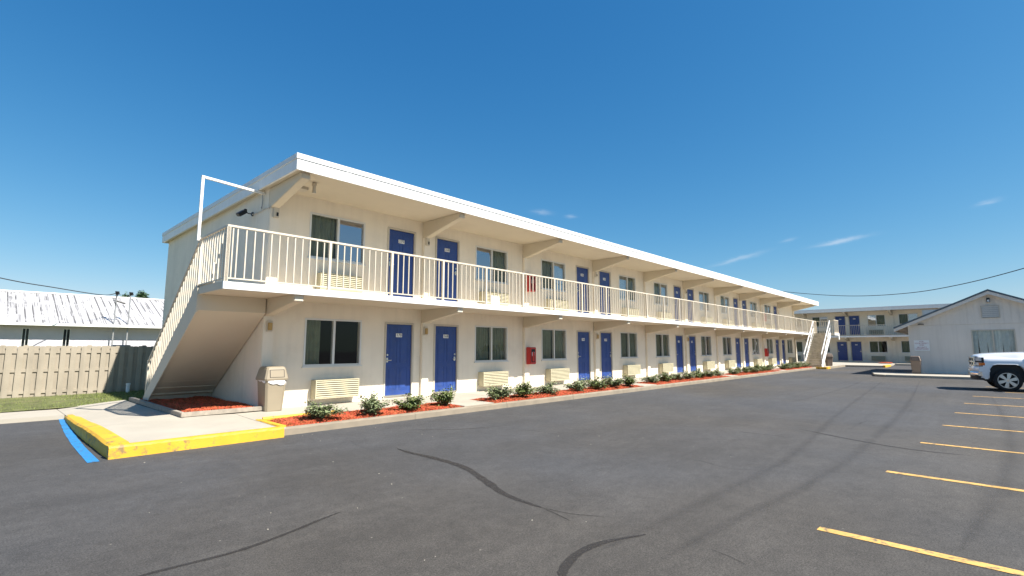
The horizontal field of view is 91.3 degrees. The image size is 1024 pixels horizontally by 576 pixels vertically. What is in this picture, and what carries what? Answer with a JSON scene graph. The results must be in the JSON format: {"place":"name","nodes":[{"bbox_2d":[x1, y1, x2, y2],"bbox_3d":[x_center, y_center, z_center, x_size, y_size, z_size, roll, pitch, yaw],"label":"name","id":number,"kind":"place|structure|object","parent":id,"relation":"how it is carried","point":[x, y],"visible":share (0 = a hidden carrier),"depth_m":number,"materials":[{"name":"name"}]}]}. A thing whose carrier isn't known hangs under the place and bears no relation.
{"place":"outdoors","nodes":[
{"label":"outdoors","id":0,"kind":"place"},
{"bbox_2d":[0,390,144,412],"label":"lawn ground","id":1,"kind":"structure","parent":0,"point":[14,401],"depth_m":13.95,"materials":[{"name":"green plant"}]},
{"bbox_2d":[0,345,159,398],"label":"board fence","id":2,"kind":"object","parent":1,"relation":"on","point":[31,371],"visible":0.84,"depth_m":15.99,"materials":[{"name":"paint"}]},
{"bbox_2d":[0,361,910,442],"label":"sidewalk","id":3,"kind":"structure","parent":0,"point":[131,422],"depth_m":10.78,"materials":[{"name":"concrete"}]},
{"bbox_2d":[129,397,262,417],"bbox_3d":[-7.922,2.843,12.340,4.910,0.105,1.620,-6,-9,43],"label":"timber edging","id":4,"kind":"object","parent":3,"relation":"on","point":[171,411],"visible":1,"depth_m":10.83,"materials":[{"name":"beige wood"}]},
{"bbox_2d":[141,395,253,411],"bbox_3d":[-7.837,2.820,12.348,4.759,0.130,1.618,-6,-9,43],"label":"mulch bed","id":5,"kind":"object","parent":3,"relation":"on","point":[197,403],"visible":0.8,"depth_m":11.84,"materials":[{"name":"red wood"}]},
{"bbox_2d":[143,225,265,400],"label":"staircase","id":6,"kind":"structure","parent":3,"relation":"on","point":[207,339],"depth_m":11.68,"materials":[{"name":"paint"}]},
{"bbox_2d":[256,366,287,411],"bbox_3d":[-5.528,2.309,11.496,0.539,1.005,0.536,-6,-9,40],"label":"litter bin","id":7,"kind":"object","parent":3,"relation":"on","point":[271,381],"visible":0.98,"depth_m":11.33,"materials":[{"name":"beige plastic"}]},
{"bbox_2d":[268,402,460,426],"bbox_3d":[-3.106,2.833,11.393,1.151,0.145,4.661,-6,-9,43],"label":"mulch bed","id":8,"kind":"object","parent":3,"relation":"on","point":[296,420],"visible":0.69,"depth_m":10.85,"materials":[{"name":"red wood"}]},
{"bbox_2d":[303,400,347,418],"bbox_3d":[-3.846,2.461,10.177,0.972,0.401,0.713,-1,-7,6],"label":"shrub","id":9,"kind":"object","parent":8,"relation":"on","point":[314,410],"visible":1,"depth_m":10.19,"materials":[{"name":"green plant"}]},
{"bbox_2d":[356,391,389,413],"bbox_3d":[-3.105,2.538,11.073,0.710,0.494,0.860,6,-9,-41],"label":"shrub","id":10,"kind":"object","parent":8,"relation":"on","point":[371,405],"visible":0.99,"depth_m":10.99,"materials":[{"name":"green plant"}]},
{"bbox_2d":[390,392,424,409],"bbox_3d":[-2.378,2.686,11.895,0.883,0.413,0.927,-2,-7,14],"label":"shrub","id":11,"kind":"object","parent":8,"relation":"on","point":[410,403],"visible":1,"depth_m":11.77,"materials":[{"name":"green plant"}]},
{"bbox_2d":[426,383,455,405],"bbox_3d":[-1.702,2.708,12.718,0.756,0.550,0.876,-6,-9,40],"label":"shrub","id":12,"kind":"object","parent":8,"relation":"on","point":[445,397],"visible":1,"depth_m":12.62,"materials":[{"name":"green plant"}]},
{"bbox_2d":[471,384,641,402],"bbox_3d":[1.911,3.490,16.834,1.145,0.144,8.340,-6,-9,43],"label":"mulch bed","id":13,"kind":"object","parent":3,"relation":"on","point":[535,395],"visible":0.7,"depth_m":15.59,"materials":[{"name":"red wood"}]},
{"bbox_2d":[484,383,514,399],"bbox_3d":[-0.328,2.901,14.120,0.837,0.487,1.082,0,-7,1],"label":"shrub","id":14,"kind":"object","parent":13,"relation":"on","point":[495,393],"visible":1,"depth_m":13.98,"materials":[{"name":"green plant"}]},
{"bbox_2d":[507,381,534,396],"bbox_3d":[0.267,2.967,14.815,0.878,0.499,0.940,-4,-8,27],"label":"shrub","id":15,"kind":"object","parent":13,"relation":"on","point":[526,389],"visible":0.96,"depth_m":14.69,"materials":[{"name":"green plant"}]},
{"bbox_2d":[531,381,559,393],"bbox_3d":[1.027,3.137,15.786,0.951,0.428,0.698,0,-7,-1],"label":"shrub","id":16,"kind":"object","parent":13,"relation":"on","point":[547,388],"visible":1,"depth_m":15.64,"materials":[{"name":"green plant"}]},
{"bbox_2d":[560,378,589,390],"bbox_3d":[2.258,3.248,16.986,0.868,0.506,1.123,5,-8,-34],"label":"shrub","id":17,"kind":"object","parent":13,"relation":"on","point":[578,385],"visible":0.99,"depth_m":16.90,"materials":[{"name":"green plant"}]},
{"bbox_2d":[585,376,607,388],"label":"shrub","id":18,"kind":"object","parent":13,"relation":"on","point":[596,383],"visible":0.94,"depth_m":17.55,"materials":[{"name":"green plant"}]},
{"bbox_2d":[601,374,623,386],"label":"shrub","id":19,"kind":"object","parent":13,"relation":"on","point":[610,382],"visible":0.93,"depth_m":18.34,"materials":[{"name":"green plant"}]},
{"bbox_2d":[616,373,637,385],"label":"shrub","id":20,"kind":"object","parent":13,"relation":"on","point":[628,381],"visible":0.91,"depth_m":19.10,"materials":[{"name":"green plant"}]},
{"bbox_2d":[638,375,729,384],"bbox_3d":[8.293,4.308,23.601,1.156,0.144,8.278,-6,-9,43],"label":"mulch bed","id":21,"kind":"object","parent":3,"relation":"on","point":[679,380],"visible":0.62,"depth_m":22.58,"materials":[{"name":"red wood"}]},
{"bbox_2d":[639,373,659,382],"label":"shrub","id":22,"kind":"object","parent":21,"relation":"on","point":[654,379],"visible":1,"depth_m":20.97,"materials":[{"name":"green plant"}]},
{"bbox_2d":[656,371,673,380],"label":"shrub","id":23,"kind":"object","parent":21,"relation":"on","point":[664,377],"visible":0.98,"depth_m":21.79,"materials":[{"name":"green plant"}]},
{"bbox_2d":[671,373,688,379],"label":"shrub","id":24,"kind":"object","parent":21,"relation":"on","point":[678,376],"visible":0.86,"depth_m":22.77,"materials":[{"name":"green plant"}]},
{"bbox_2d":[679,370,696,378],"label":"shrub","id":25,"kind":"object","parent":21,"relation":"on","point":[690,376],"visible":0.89,"depth_m":23.46,"materials":[{"name":"green plant"}]},
{"bbox_2d":[691,367,709,377],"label":"shrub","id":26,"kind":"object","parent":21,"relation":"on","point":[699,374],"visible":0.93,"depth_m":24.47,"materials":[{"name":"green plant"}]},
{"bbox_2d":[721,370,779,375],"bbox_3d":[14.607,5.125,30.395,1.152,0.134,8.283,-6,-9,43],"label":"mulch bed","id":27,"kind":"object","parent":3,"relation":"on","point":[742,373],"visible":0.62,"depth_m":29.28,"materials":[{"name":"red wood"}]},
{"bbox_2d":[804,320,839,366],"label":"staircase","id":28,"kind":"structure","parent":3,"relation":"on","point":[818,344],"depth_m":41.52,"materials":[{"name":"concrete"}]},
{"bbox_2d":[825,354,832,365],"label":"litter bin","id":29,"kind":"object","parent":3,"relation":"on","point":[829,360],"visible":0.84,"depth_m":41.08,"materials":[{"name":"brown plastic"}]},
{"bbox_2d":[0,365,1023,575],"bbox_3d":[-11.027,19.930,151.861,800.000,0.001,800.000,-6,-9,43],"label":"asphalt ground","id":30,"kind":"structure","parent":0,"point":[626,464],"depth_m":5.66,"materials":[{"name":"grey asphalt"}]},
{"bbox_2d":[59,419,98,462],"bbox_3d":[-8.541,2.782,9.673,0.186,0.001,7.329,7,-10,-44],"label":"blue line","id":31,"kind":"object","parent":30,"relation":"on","point":[85,453],"visible":0.81,"depth_m":8.40,"materials":[{"name":"paint"}]},
{"bbox_2d":[136,290,149,297],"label":"tree","id":32,"kind":"object","parent":30,"relation":"on","point":[141,294],"visible":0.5,"depth_m":42.87,"materials":[{"name":"green plant"}]},
{"bbox_2d":[64,411,331,459],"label":"yellow kerb","id":33,"kind":"structure","parent":30,"relation":"on","point":[106,443],"depth_m":8.21,"materials":[{"name":"paint"}]},
{"bbox_2d":[142,512,338,575],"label":"tar seal","id":34,"kind":"object","parent":30,"relation":"on","point":[256,544],"visible":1,"depth_m":4.00,"materials":[{"name":"grey asphalt"}]},
{"bbox_2d":[397,448,540,506],"bbox_3d":[-0.681,2.416,6.647,0.353,0.001,3.707,5,-8,-34],"label":"tar seal","id":35,"kind":"object","parent":30,"relation":"on","point":[487,482],"visible":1,"depth_m":6.30,"materials":[{"name":"grey asphalt"}]},
{"bbox_2d":[160,152,818,407],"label":"motel building","id":36,"kind":"structure","parent":30,"relation":"on","point":[363,283],"depth_m":15.81,"materials":[{"name":"beige paint"}]},
{"bbox_2d":[196,175,264,240],"bbox_3d":[-6.499,-1.710,11.654,0.108,1.501,1.494,-4,-8,30],"label":"corner pipework","id":37,"kind":"object","parent":36,"relation":"attached to","point":[203,177],"visible":1,"depth_m":11.10,"materials":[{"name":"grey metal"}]},
{"bbox_2d":[236,209,253,216],"bbox_3d":[-6.761,-1.892,12.668,0.188,0.234,0.389,-6,-9,43],"label":"flood light","id":38,"kind":"object","parent":36,"relation":"attached to","point":[241,212],"visible":1,"depth_m":12.57,"materials":[{"name":"black metal"}]},
{"bbox_2d":[301,318,361,367],"bbox_3d":[-4.708,1.443,13.130,0.214,1.245,1.650,-6,-9,43],"label":"window","id":39,"kind":"structure","parent":36,"relation":"in","point":[312,325],"depth_m":12.88,"materials":[{"name":"black glass"}]},
{"bbox_2d":[307,212,365,265],"bbox_3d":[-4.708,-1.288,13.459,0.213,1.225,1.650,-6,-9,43],"label":"window","id":40,"kind":"structure","parent":36,"relation":"in","point":[322,226],"depth_m":13.30,"materials":[{"name":"glass"}]},
{"bbox_2d":[385,324,411,395],"bbox_3d":[-3.299,2.071,14.520,0.108,2.012,0.882,-6,-9,43],"label":"door","id":41,"kind":"structure","parent":36,"relation":"in","point":[398,340],"depth_m":14.52,"materials":[{"name":"blue paint"}]},
{"bbox_2d":[388,229,413,297],"bbox_3d":[-3.299,-0.689,14.852,0.108,2.012,0.882,-6,-9,43],"label":"door","id":42,"kind":"structure","parent":36,"relation":"in","point":[402,242],"depth_m":14.89,"materials":[{"name":"blue paint"}]},
{"bbox_2d":[435,326,455,391],"bbox_3d":[-2.100,2.225,15.799,0.108,2.012,0.882,-6,-9,43],"label":"door","id":43,"kind":"structure","parent":36,"relation":"in","point":[445,340],"depth_m":15.80,"materials":[{"name":"blue paint"}]},
{"bbox_2d":[436,239,456,301],"bbox_3d":[-2.100,-0.535,16.132,0.108,2.012,0.882,-6,-9,43],"label":"door","id":44,"kind":"structure","parent":36,"relation":"in","point":[446,250],"depth_m":16.17,"materials":[{"name":"blue paint"}]},
{"bbox_2d":[474,325,508,362],"bbox_3d":[-0.751,1.952,17.353,0.213,1.245,1.650,-6,-9,43],"label":"window","id":45,"kind":"structure","parent":36,"relation":"in","point":[481,332],"depth_m":17.35,"materials":[{"name":"glass"}]},
{"bbox_2d":[475,245,508,284],"bbox_3d":[-0.751,-0.778,17.683,0.213,1.225,1.650,-6,-9,43],"label":"window","id":46,"kind":"structure","parent":36,"relation":"in","point":[496,260],"depth_m":17.98,"materials":[{"name":"grey glass"}]},
{"bbox_2d":[526,347,535,363],"bbox_3d":[0.726,2.496,18.463,0.247,0.620,0.340,-6,-9,43],"label":"fire extinguisher cabinet","id":47,"kind":"object","parent":36,"relation":"attached to","point":[530,355],"visible":1,"depth_m":18.37,"materials":[{"name":"red metal"}]},
{"bbox_2d":[527,275,535,291],"bbox_3d":[0.726,-0.175,18.785,0.247,0.620,0.340,-6,-9,43],"label":"fire extinguisher cabinet","id":48,"kind":"object","parent":36,"relation":"attached to","point":[534,283],"visible":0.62,"depth_m":18.69,"materials":[{"name":"red metal"}]},
{"bbox_2d":[541,259,566,292],"bbox_3d":[1.633,-0.472,20.227,0.214,1.225,1.650,-6,-9,43],"label":"window","id":49,"kind":"structure","parent":36,"relation":"in","point":[556,267],"depth_m":20.26,"materials":[{"name":"glass"}]},
{"bbox_2d":[541,328,567,360],"bbox_3d":[1.632,2.259,19.898,0.214,1.245,1.650,-6,-9,43],"label":"window","id":50,"kind":"structure","parent":36,"relation":"in","point":[557,334],"depth_m":19.89,"materials":[{"name":"glass"}]},
{"bbox_2d":[577,267,587,312],"bbox_3d":[3.042,0.127,21.620,0.108,2.012,0.882,-6,-9,43],"label":"door","id":51,"kind":"structure","parent":36,"relation":"in","point":[582,273],"depth_m":21.67,"materials":[{"name":"blue paint"}]},
{"bbox_2d":[578,332,589,379],"bbox_3d":[3.042,2.887,21.288,0.108,2.012,0.882,-6,-9,43],"label":"door","id":52,"kind":"structure","parent":36,"relation":"in","point":[583,337],"depth_m":21.31,"materials":[{"name":"blue paint"}]},
{"bbox_2d":[600,272,609,314],"bbox_3d":[4.224,0.283,22.915,0.063,2.012,0.882,-6,-9,43],"label":"door","id":53,"kind":"structure","parent":36,"relation":"in","point":[604,277],"depth_m":22.93,"materials":[{"name":"blue paint"}]},
{"bbox_2d":[601,333,611,377],"bbox_3d":[4.240,3.041,22.567,0.108,2.012,0.882,-6,-9,43],"label":"door","id":54,"kind":"structure","parent":36,"relation":"in","point":[605,337],"depth_m":22.59,"materials":[{"name":"blue paint"}]},
{"bbox_2d":[619,275,635,301],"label":"window","id":55,"kind":"structure","parent":36,"relation":"in","point":[625,282],"depth_m":24.50,"materials":[{"name":"glass"}]},
{"bbox_2d":[620,332,637,358],"bbox_3d":[5.590,2.768,24.122,0.213,1.245,1.650,-6,-9,43],"label":"window","id":56,"kind":"structure","parent":36,"relation":"in","point":[632,346],"depth_m":24.13,"materials":[{"name":"glass"}]},
{"bbox_2d":[653,282,667,305],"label":"window","id":57,"kind":"structure","parent":36,"relation":"in","point":[662,288],"depth_m":27.01,"materials":[{"name":"white glass"}]},
{"bbox_2d":[655,334,669,357],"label":"window","id":58,"kind":"structure","parent":36,"relation":"in","point":[664,343],"depth_m":26.69,"materials":[{"name":"glass"}]},
{"bbox_2d":[674,287,680,321],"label":"door","id":59,"kind":"structure","parent":36,"relation":"in","point":[676,289],"depth_m":28.37,"materials":[{"name":"blue paint"}]},
{"bbox_2d":[676,336,682,371],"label":"door","id":60,"kind":"structure","parent":36,"relation":"in","point":[679,352],"depth_m":28.09,"materials":[{"name":"blue paint"}]},
{"bbox_2d":[687,289,692,322],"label":"door","id":61,"kind":"structure","parent":36,"relation":"in","point":[689,292],"depth_m":29.68,"materials":[{"name":"blue paint"}]},
{"bbox_2d":[689,336,695,370],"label":"door","id":62,"kind":"structure","parent":36,"relation":"in","point":[691,339],"depth_m":29.37,"materials":[{"name":"blue paint"}]},
{"bbox_2d":[699,291,709,311],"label":"window","id":63,"kind":"structure","parent":36,"relation":"in","point":[702,295],"depth_m":31.26,"materials":[{"name":"glass"}]},
{"bbox_2d":[701,336,711,355],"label":"window","id":64,"kind":"structure","parent":36,"relation":"in","point":[703,344],"depth_m":30.85,"materials":[{"name":"grey glass"}]},
{"bbox_2d":[720,295,729,313],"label":"window","id":65,"kind":"structure","parent":36,"relation":"in","point":[723,299],"depth_m":33.79,"materials":[{"name":"glass"}]},
{"bbox_2d":[722,337,732,355],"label":"window","id":66,"kind":"structure","parent":36,"relation":"in","point":[725,350],"depth_m":33.41,"materials":[{"name":"grey glass"}]},
{"bbox_2d":[733,299,737,326],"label":"door","id":67,"kind":"structure","parent":36,"relation":"in","point":[734,300],"depth_m":35.23,"materials":[{"name":"blue paint"}]},
{"bbox_2d":[735,338,740,367],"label":"door","id":68,"kind":"structure","parent":36,"relation":"in","point":[737,339],"depth_m":34.88,"materials":[{"name":"blue paint"}]},
{"bbox_2d":[742,301,746,325],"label":"door","id":69,"kind":"structure","parent":36,"relation":"in","point":[743,302],"depth_m":36.48,"materials":[{"name":"blue paint"}]},
{"bbox_2d":[744,339,748,366],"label":"door","id":70,"kind":"structure","parent":36,"relation":"in","point":[745,340],"depth_m":36.16,"materials":[{"name":"blue paint"}]},
{"bbox_2d":[750,301,756,317],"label":"window","id":71,"kind":"structure","parent":36,"relation":"in","point":[754,305],"depth_m":38.11,"materials":[{"name":"glass"}]},
{"bbox_2d":[752,338,759,354],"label":"window","id":72,"kind":"structure","parent":36,"relation":"in","point":[756,340],"depth_m":37.68,"materials":[{"name":"grey glass"}]},
{"bbox_2d":[764,304,770,319],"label":"window","id":73,"kind":"structure","parent":36,"relation":"in","point":[767,308],"depth_m":40.56,"materials":[{"name":"glass"}]},
{"bbox_2d":[766,339,772,353],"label":"window","id":74,"kind":"structure","parent":36,"relation":"in","point":[769,341],"depth_m":40.47,"materials":[{"name":"grey glass"}]},
{"bbox_2d":[776,340,779,363],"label":"door","id":75,"kind":"structure","parent":36,"relation":"in","point":[777,348],"depth_m":41.65,"materials":[{"name":"blue paint"}]},
{"bbox_2d":[782,340,785,363],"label":"door","id":76,"kind":"structure","parent":36,"relation":"in","point":[783,348],"depth_m":42.92,"materials":[{"name":"blue paint"}]},
{"bbox_2d":[787,340,792,353],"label":"window","id":77,"kind":"structure","parent":36,"relation":"in","point":[790,348],"depth_m":44.51,"materials":[{"name":"grey glass"}]},
{"bbox_2d":[284,365,890,435],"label":"kerb","id":78,"kind":"structure","parent":30,"relation":"on","point":[306,428],"depth_m":12.96,"materials":[{"name":"concrete"}]},
{"bbox_2d":[558,534,645,575],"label":"tar seal","id":79,"kind":"object","parent":30,"relation":"on","point":[565,565],"visible":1,"depth_m":3.94,"materials":[{"name":"grey asphalt"}]},
{"bbox_2d":[794,303,951,362],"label":"motel building","id":80,"kind":"structure","parent":30,"relation":"on","point":[868,334],"depth_m":52.99,"materials":[{"name":"beige paint"}]},
{"bbox_2d":[796,342,802,352],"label":"window","id":81,"kind":"structure","parent":80,"relation":"in","point":[799,344],"depth_m":57.34,"materials":[{"name":"grey glass"}]},
{"bbox_2d":[812,317,828,327],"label":"window","id":82,"kind":"structure","parent":80,"relation":"in","point":[816,319],"depth_m":56.14,"materials":[{"name":"silver metal"}]},
{"bbox_2d":[835,316,845,334],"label":"door","id":83,"kind":"structure","parent":80,"relation":"in","point":[841,319],"depth_m":54.70,"materials":[{"name":"blue paint"}]},
{"bbox_2d":[837,342,847,360],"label":"door","id":84,"kind":"structure","parent":80,"relation":"in","point":[842,346],"depth_m":54.42,"materials":[{"name":"blue paint"}]},
{"bbox_2d":[849,316,859,334],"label":"door","id":85,"kind":"structure","parent":80,"relation":"in","point":[854,320],"depth_m":53.88,"materials":[{"name":"blue paint"}]},
{"bbox_2d":[851,342,862,360],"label":"door","id":86,"kind":"structure","parent":80,"relation":"in","point":[856,346],"depth_m":53.55,"materials":[{"name":"blue paint"}]},
{"bbox_2d":[867,314,885,326],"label":"window","id":87,"kind":"structure","parent":80,"relation":"in","point":[871,319],"depth_m":52.75,"materials":[{"name":"grey glass"}]},
{"bbox_2d":[869,341,887,352],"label":"window","id":88,"kind":"structure","parent":80,"relation":"in","point":[875,346],"depth_m":52.50,"materials":[{"name":"black glass"}]},
{"bbox_2d":[901,341,909,352],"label":"window","id":89,"kind":"structure","parent":80,"relation":"in","point":[905,347],"depth_m":50.88,"materials":[{"name":"glass"}]},
{"bbox_2d":[898,313,917,324],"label":"window","id":90,"kind":"structure","parent":80,"relation":"in","point":[903,318],"depth_m":51.04,"materials":[{"name":"glass"}]},
{"bbox_2d":[802,429,969,455],"bbox_3d":[6.186,2.664,8.702,0.335,0.001,2.754,3,-8,-24],"label":"tar seal","id":91,"kind":"object","parent":30,"relation":"on","point":[880,444],"visible":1,"depth_m":8.44,"materials":[{"name":"grey asphalt"}]},
{"bbox_2d":[817,527,1023,575],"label":"parking line","id":92,"kind":"object","parent":30,"relation":"on","point":[959,559],"visible":1,"depth_m":3.96,"materials":[{"name":"paint"}]},
{"bbox_2d":[872,372,974,379],"bbox_3d":[25.087,4.877,27.143,9.600,0.230,3.780,-6,-9,43],"label":"apron","id":93,"kind":"object","parent":30,"relation":"on","point":[925,375],"visible":0.57,"depth_m":27.70,"materials":[{"name":"concrete"}]},
{"bbox_2d":[910,356,921,373],"bbox_3d":[23.740,4.507,29.396,0.536,1.005,0.539,-6,-9,43],"label":"litter bin","id":94,"kind":"object","parent":93,"relation":"on","point":[915,361],"visible":1,"depth_m":29.23,"materials":[{"name":"brown plastic"}]},
{"bbox_2d":[886,471,1023,491],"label":"parking line","id":95,"kind":"object","parent":30,"relation":"on","point":[957,481],"visible":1,"depth_m":6.07,"materials":[{"name":"paint"}]},
{"bbox_2d":[920,442,1023,453],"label":"parking line","id":96,"kind":"object","parent":30,"relation":"on","point":[972,447],"visible":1,"depth_m":8.15,"materials":[{"name":"paint"}]},
{"bbox_2d":[944,425,1022,431],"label":"parking line","id":97,"kind":"object","parent":30,"relation":"on","point":[984,428],"visible":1,"depth_m":10.08,"materials":[{"name":"paint"}]},
{"bbox_2d":[967,351,1023,391],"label":"pickup truck","id":98,"kind":"object","parent":30,"relation":"on","point":[1003,371],"visible":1,"depth_m":18.90,"materials":[{"name":"white paint"}]},
{"bbox_2d":[0,0,1023,328],"label":"sky","id":99,"kind":"structure","parent":0,"point":[853,150],"materials":[{"name":"blue"}]},
{"bbox_2d":[783,268,1023,295],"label":"overhead wire","id":100,"kind":"object","parent":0,"point":[922,291],"visible":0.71,"depth_m":40.85,"materials":[{"name":"grey"}]},
{"bbox_2d":[893,289,1023,373],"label":"gabled building","id":101,"kind":"structure","parent":0,"point":[956,334],"depth_m":28.90,"materials":[{"name":"paint"}]},
{"bbox_2d":[914,340,929,350],"bbox_3d":[24.749,3.470,30.215,0.720,0.620,0.017,-6,-9,43],"label":"wall sign","id":102,"kind":"object","parent":101,"relation":"attached to","point":[921,345],"visible":1,"depth_m":30.21,"materials":[{"name":"white"}]},
{"bbox_2d":[971,329,1017,353],"bbox_3d":[27.267,3.219,28.306,1.810,2.000,0.650,-6,-9,43],"label":"window","id":103,"kind":"structure","parent":101,"relation":"in","point":[995,340],"depth_m":28.14,"materials":[{"name":"glass"}]},
{"label":"back yard ground","id":104,"kind":"structure","parent":0,"visible":0},
{"bbox_2d":[0,290,163,355],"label":"white building","id":105,"kind":"structure","parent":104,"relation":"on","point":[45,319],"depth_m":26.87,"materials":[{"name":"silver metal"}]},
{"bbox_2d":[20,328,29,345],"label":"window","id":106,"kind":"structure","parent":105,"relation":"in","point":[25,336],"depth_m":24.70,"materials":[{"name":"black glass"}]},
{"bbox_2d":[61,328,70,345],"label":"window","id":107,"kind":"structure","parent":105,"relation":"in","point":[66,336],"depth_m":25.80,"materials":[{"name":"black glass"}]},
{"bbox_2d":[111,291,125,344],"bbox_3d":[-21.320,2.508,26.932,0.149,4.685,0.622,-6,-9,43],"label":"service mast","id":108,"kind":"object","parent":105,"relation":"attached to","point":[117,293],"visible":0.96,"depth_m":27.00,"materials":[{"name":"grey metal"}]},
{"bbox_2d":[0,277,115,294],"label":"overhead wire","id":109,"kind":"object","parent":108,"relation":"attached to","point":[53,287],"visible":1,"depth_m":23.65,"materials":[{"name":"grey"}]},
{"bbox_2d":[125,292,133,344],"bbox_3d":[-20.962,2.551,27.295,0.210,4.685,0.140,3,-7,-23],"label":"service mast","id":110,"kind":"object","parent":105,"relation":"attached to","point":[131,293],"visible":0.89,"depth_m":27.43,"materials":[{"name":"grey metal"}]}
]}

